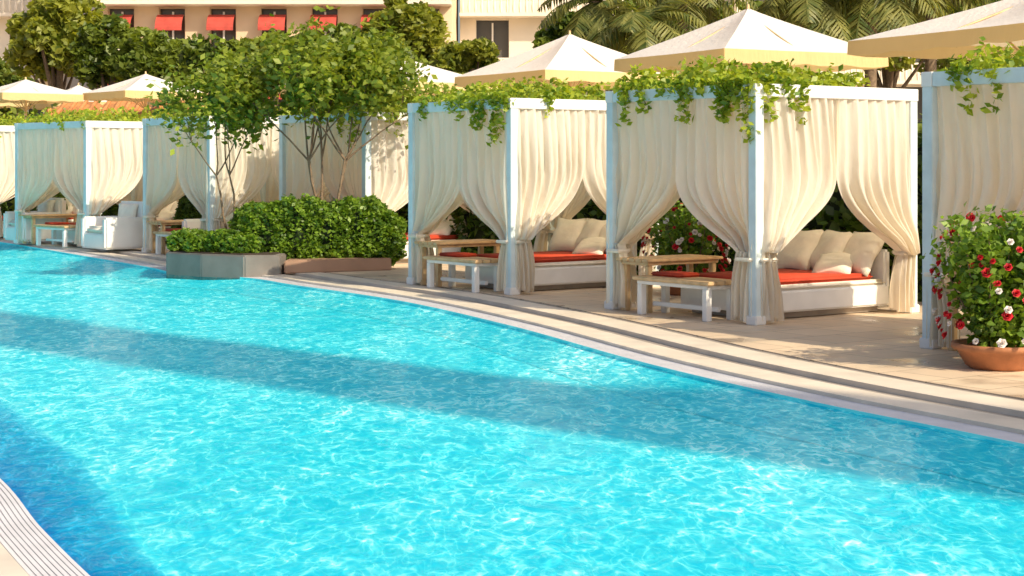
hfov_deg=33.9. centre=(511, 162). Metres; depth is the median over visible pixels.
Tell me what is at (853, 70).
spandrel
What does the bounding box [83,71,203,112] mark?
parasol
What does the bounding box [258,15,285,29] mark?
awning
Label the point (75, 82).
block
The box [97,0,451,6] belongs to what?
balcony slab
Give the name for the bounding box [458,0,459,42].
sky
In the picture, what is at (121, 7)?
spandrel
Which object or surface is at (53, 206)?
outdoor armchair
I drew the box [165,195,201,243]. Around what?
cone topiary
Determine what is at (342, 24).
broadleaf tree
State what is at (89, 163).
cabana
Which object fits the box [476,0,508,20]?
spandrel
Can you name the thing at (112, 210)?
cone topiary
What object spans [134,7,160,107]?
pier
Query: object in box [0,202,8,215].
cone topiary
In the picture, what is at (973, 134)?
cabana
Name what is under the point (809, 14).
palm tree
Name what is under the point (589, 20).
palm tree
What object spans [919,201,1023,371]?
potted rose bush
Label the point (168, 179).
cabana
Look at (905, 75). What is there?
balusters
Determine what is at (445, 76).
parasol
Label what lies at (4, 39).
pier
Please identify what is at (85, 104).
restaurant pavilion
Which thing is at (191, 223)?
outdoor armchair
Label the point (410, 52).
broadleaf tree
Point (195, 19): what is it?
pier
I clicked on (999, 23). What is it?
parasol
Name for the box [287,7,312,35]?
pier
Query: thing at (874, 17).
palm tree
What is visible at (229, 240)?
groundcover plant
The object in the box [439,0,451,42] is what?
pier
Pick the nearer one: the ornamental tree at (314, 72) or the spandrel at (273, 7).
the ornamental tree at (314, 72)
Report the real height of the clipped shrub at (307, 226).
1.272 m
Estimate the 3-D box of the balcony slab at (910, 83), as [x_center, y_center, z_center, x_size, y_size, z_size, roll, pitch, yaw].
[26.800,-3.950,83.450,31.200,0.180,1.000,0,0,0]
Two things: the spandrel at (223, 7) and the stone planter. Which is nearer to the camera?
the stone planter
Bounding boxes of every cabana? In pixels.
[0,111,101,236]
[14,106,178,247]
[141,101,334,254]
[279,97,474,262]
[407,75,659,294]
[604,55,919,325]
[919,36,1023,350]
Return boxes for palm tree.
[537,0,664,98]
[589,0,707,54]
[630,0,757,50]
[723,0,864,41]
[814,0,946,87]
[863,0,1001,71]
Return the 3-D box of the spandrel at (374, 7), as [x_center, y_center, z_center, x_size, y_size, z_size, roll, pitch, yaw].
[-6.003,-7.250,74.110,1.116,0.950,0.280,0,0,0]
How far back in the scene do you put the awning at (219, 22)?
73.19 m
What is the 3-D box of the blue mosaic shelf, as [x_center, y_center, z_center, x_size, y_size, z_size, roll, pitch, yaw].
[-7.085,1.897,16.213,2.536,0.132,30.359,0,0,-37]
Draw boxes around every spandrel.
[10,0,31,12]
[109,7,133,8]
[160,7,184,8]
[210,7,235,8]
[261,7,286,8]
[363,7,385,8]
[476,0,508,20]
[541,0,573,20]
[834,69,856,86]
[896,68,922,86]
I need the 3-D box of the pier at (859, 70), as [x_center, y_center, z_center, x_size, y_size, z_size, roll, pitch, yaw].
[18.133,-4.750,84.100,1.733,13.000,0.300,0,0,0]
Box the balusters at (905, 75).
[820,65,919,79]
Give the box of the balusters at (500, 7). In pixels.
[461,0,622,12]
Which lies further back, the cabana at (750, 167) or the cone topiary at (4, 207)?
the cone topiary at (4, 207)
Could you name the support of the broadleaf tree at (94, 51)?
on the pool deck paving
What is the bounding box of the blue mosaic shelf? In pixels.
[0,396,174,575]
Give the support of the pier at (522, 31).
on the pool deck paving
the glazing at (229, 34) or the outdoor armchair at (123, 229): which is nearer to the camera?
the outdoor armchair at (123, 229)
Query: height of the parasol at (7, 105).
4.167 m
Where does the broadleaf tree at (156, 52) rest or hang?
on the pool deck paving
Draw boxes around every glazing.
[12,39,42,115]
[110,9,438,105]
[476,20,556,91]
[754,0,924,121]
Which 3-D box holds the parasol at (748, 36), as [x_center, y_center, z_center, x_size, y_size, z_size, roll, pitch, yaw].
[3.652,-0.350,26.000,3.012,4.200,3.012,0,0,-28]
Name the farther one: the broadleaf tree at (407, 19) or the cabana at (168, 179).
the broadleaf tree at (407, 19)
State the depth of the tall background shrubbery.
49.28 m
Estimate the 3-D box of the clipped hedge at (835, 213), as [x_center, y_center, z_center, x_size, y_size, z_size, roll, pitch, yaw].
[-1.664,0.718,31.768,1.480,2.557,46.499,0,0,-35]
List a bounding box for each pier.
[0,0,9,57]
[100,7,109,87]
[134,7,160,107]
[185,7,210,42]
[236,7,261,40]
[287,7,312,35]
[338,7,362,28]
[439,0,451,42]
[460,0,475,42]
[509,0,540,91]
[857,69,881,86]
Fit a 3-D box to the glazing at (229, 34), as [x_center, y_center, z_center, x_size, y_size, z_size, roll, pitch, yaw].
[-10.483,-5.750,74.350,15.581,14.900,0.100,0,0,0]
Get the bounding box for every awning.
[119,15,132,27]
[155,15,183,29]
[206,15,234,29]
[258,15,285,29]
[309,15,336,29]
[361,15,373,28]
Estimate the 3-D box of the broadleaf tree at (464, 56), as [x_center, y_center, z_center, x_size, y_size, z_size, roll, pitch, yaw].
[-1.571,-1.212,56.182,2.415,5.942,2.249,0,0,0]
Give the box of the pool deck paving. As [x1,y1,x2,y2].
[0,237,1023,575]
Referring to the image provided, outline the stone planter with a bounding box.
[166,251,390,279]
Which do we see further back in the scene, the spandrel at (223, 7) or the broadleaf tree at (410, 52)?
the spandrel at (223, 7)
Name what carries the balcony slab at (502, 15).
attached to the pier at (522, 31)
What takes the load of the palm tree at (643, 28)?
on the pool deck paving
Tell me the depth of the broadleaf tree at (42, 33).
57.13 m
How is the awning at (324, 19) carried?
attached to the pier at (297, 16)
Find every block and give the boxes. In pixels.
[63,7,95,89]
[452,0,457,43]
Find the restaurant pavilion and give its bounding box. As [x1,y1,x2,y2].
[43,100,192,120]
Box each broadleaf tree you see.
[0,58,34,118]
[2,0,109,89]
[67,12,142,89]
[112,26,196,106]
[172,33,269,100]
[246,32,286,110]
[295,22,364,43]
[360,0,450,64]
[380,50,429,102]
[429,36,500,73]
[531,11,582,93]
[605,0,633,90]
[623,0,730,33]
[717,0,767,13]
[846,0,954,88]
[904,0,1000,74]
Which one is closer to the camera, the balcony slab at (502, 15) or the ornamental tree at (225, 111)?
the ornamental tree at (225, 111)
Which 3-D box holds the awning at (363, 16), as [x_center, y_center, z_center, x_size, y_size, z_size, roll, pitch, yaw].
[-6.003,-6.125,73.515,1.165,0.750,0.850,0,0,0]
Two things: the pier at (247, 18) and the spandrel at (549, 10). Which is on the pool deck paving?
the pier at (247, 18)
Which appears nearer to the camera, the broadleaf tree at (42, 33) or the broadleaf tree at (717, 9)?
the broadleaf tree at (42, 33)
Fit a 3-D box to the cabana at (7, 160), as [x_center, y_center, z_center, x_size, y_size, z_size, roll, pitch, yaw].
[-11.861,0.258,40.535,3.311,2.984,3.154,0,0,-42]
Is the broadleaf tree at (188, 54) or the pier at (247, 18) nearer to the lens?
the broadleaf tree at (188, 54)
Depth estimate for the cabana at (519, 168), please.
22.94 m
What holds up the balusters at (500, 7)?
on the balcony slab at (502, 15)
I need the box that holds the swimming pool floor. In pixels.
[0,254,1023,575]
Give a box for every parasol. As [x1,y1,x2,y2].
[0,77,83,119]
[0,103,29,107]
[31,83,106,109]
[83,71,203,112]
[278,61,491,96]
[454,30,675,89]
[614,4,888,73]
[847,0,1023,59]
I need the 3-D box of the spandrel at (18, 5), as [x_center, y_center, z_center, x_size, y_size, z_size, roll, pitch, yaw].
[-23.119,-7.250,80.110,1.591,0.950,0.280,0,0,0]
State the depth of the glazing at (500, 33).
80.30 m
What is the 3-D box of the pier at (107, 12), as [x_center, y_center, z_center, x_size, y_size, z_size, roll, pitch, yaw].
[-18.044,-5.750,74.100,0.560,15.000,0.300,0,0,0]
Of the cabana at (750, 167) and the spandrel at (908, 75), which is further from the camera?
the spandrel at (908, 75)
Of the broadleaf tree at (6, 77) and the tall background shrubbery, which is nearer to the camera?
the tall background shrubbery
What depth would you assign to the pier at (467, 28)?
79.95 m
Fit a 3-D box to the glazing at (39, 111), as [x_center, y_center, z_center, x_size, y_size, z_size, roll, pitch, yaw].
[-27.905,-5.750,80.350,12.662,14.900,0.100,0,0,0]
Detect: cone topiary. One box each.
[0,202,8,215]
[36,192,67,210]
[100,203,118,215]
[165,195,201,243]
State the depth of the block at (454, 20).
77.22 m
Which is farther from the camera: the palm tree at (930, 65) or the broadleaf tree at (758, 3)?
the broadleaf tree at (758, 3)
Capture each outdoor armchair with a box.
[3,198,65,240]
[81,201,142,249]
[182,205,242,228]
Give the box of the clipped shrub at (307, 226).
[227,193,407,266]
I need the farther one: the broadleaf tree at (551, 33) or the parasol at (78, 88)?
the broadleaf tree at (551, 33)
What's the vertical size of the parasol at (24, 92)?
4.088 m
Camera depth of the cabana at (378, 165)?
28.82 m
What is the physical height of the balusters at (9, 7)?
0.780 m
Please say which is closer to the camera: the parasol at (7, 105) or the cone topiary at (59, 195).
the cone topiary at (59, 195)
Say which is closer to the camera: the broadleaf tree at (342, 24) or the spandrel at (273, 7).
the broadleaf tree at (342, 24)
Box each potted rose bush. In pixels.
[641,200,730,295]
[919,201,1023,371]
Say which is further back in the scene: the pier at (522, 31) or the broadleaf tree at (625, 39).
the pier at (522, 31)
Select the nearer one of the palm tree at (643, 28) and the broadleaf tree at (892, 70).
the palm tree at (643, 28)
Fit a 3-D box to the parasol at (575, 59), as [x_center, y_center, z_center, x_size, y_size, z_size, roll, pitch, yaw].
[1.131,-0.420,33.000,3.313,4.340,3.313,0,0,-32]
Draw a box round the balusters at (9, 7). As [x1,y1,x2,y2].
[1,0,29,12]
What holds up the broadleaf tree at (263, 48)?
on the pool deck paving
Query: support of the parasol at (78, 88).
on the pool deck paving
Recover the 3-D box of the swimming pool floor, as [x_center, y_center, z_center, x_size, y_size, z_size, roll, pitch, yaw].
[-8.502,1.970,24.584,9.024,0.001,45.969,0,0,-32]
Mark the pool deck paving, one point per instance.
(878, 383)
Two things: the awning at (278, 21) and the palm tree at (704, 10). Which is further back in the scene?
the awning at (278, 21)
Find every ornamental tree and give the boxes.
[143,33,282,229]
[195,5,445,201]
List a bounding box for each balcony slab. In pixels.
[0,13,13,17]
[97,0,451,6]
[459,13,614,17]
[863,81,920,84]
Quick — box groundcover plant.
[165,227,265,252]
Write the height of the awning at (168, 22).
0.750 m
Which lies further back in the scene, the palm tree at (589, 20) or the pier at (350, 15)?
the pier at (350, 15)
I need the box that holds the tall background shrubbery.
[0,100,921,210]
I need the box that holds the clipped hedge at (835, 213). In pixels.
[30,133,1023,304]
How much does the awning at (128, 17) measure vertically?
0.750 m
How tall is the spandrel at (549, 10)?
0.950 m
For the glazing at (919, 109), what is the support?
attached to the rear block
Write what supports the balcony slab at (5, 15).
attached to the pier at (4, 39)
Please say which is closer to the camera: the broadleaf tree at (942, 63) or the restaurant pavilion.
the restaurant pavilion
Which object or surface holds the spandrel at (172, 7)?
attached to the pier at (195, 19)
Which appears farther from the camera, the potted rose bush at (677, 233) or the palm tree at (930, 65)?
the palm tree at (930, 65)
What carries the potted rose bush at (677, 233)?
on the pool deck paving

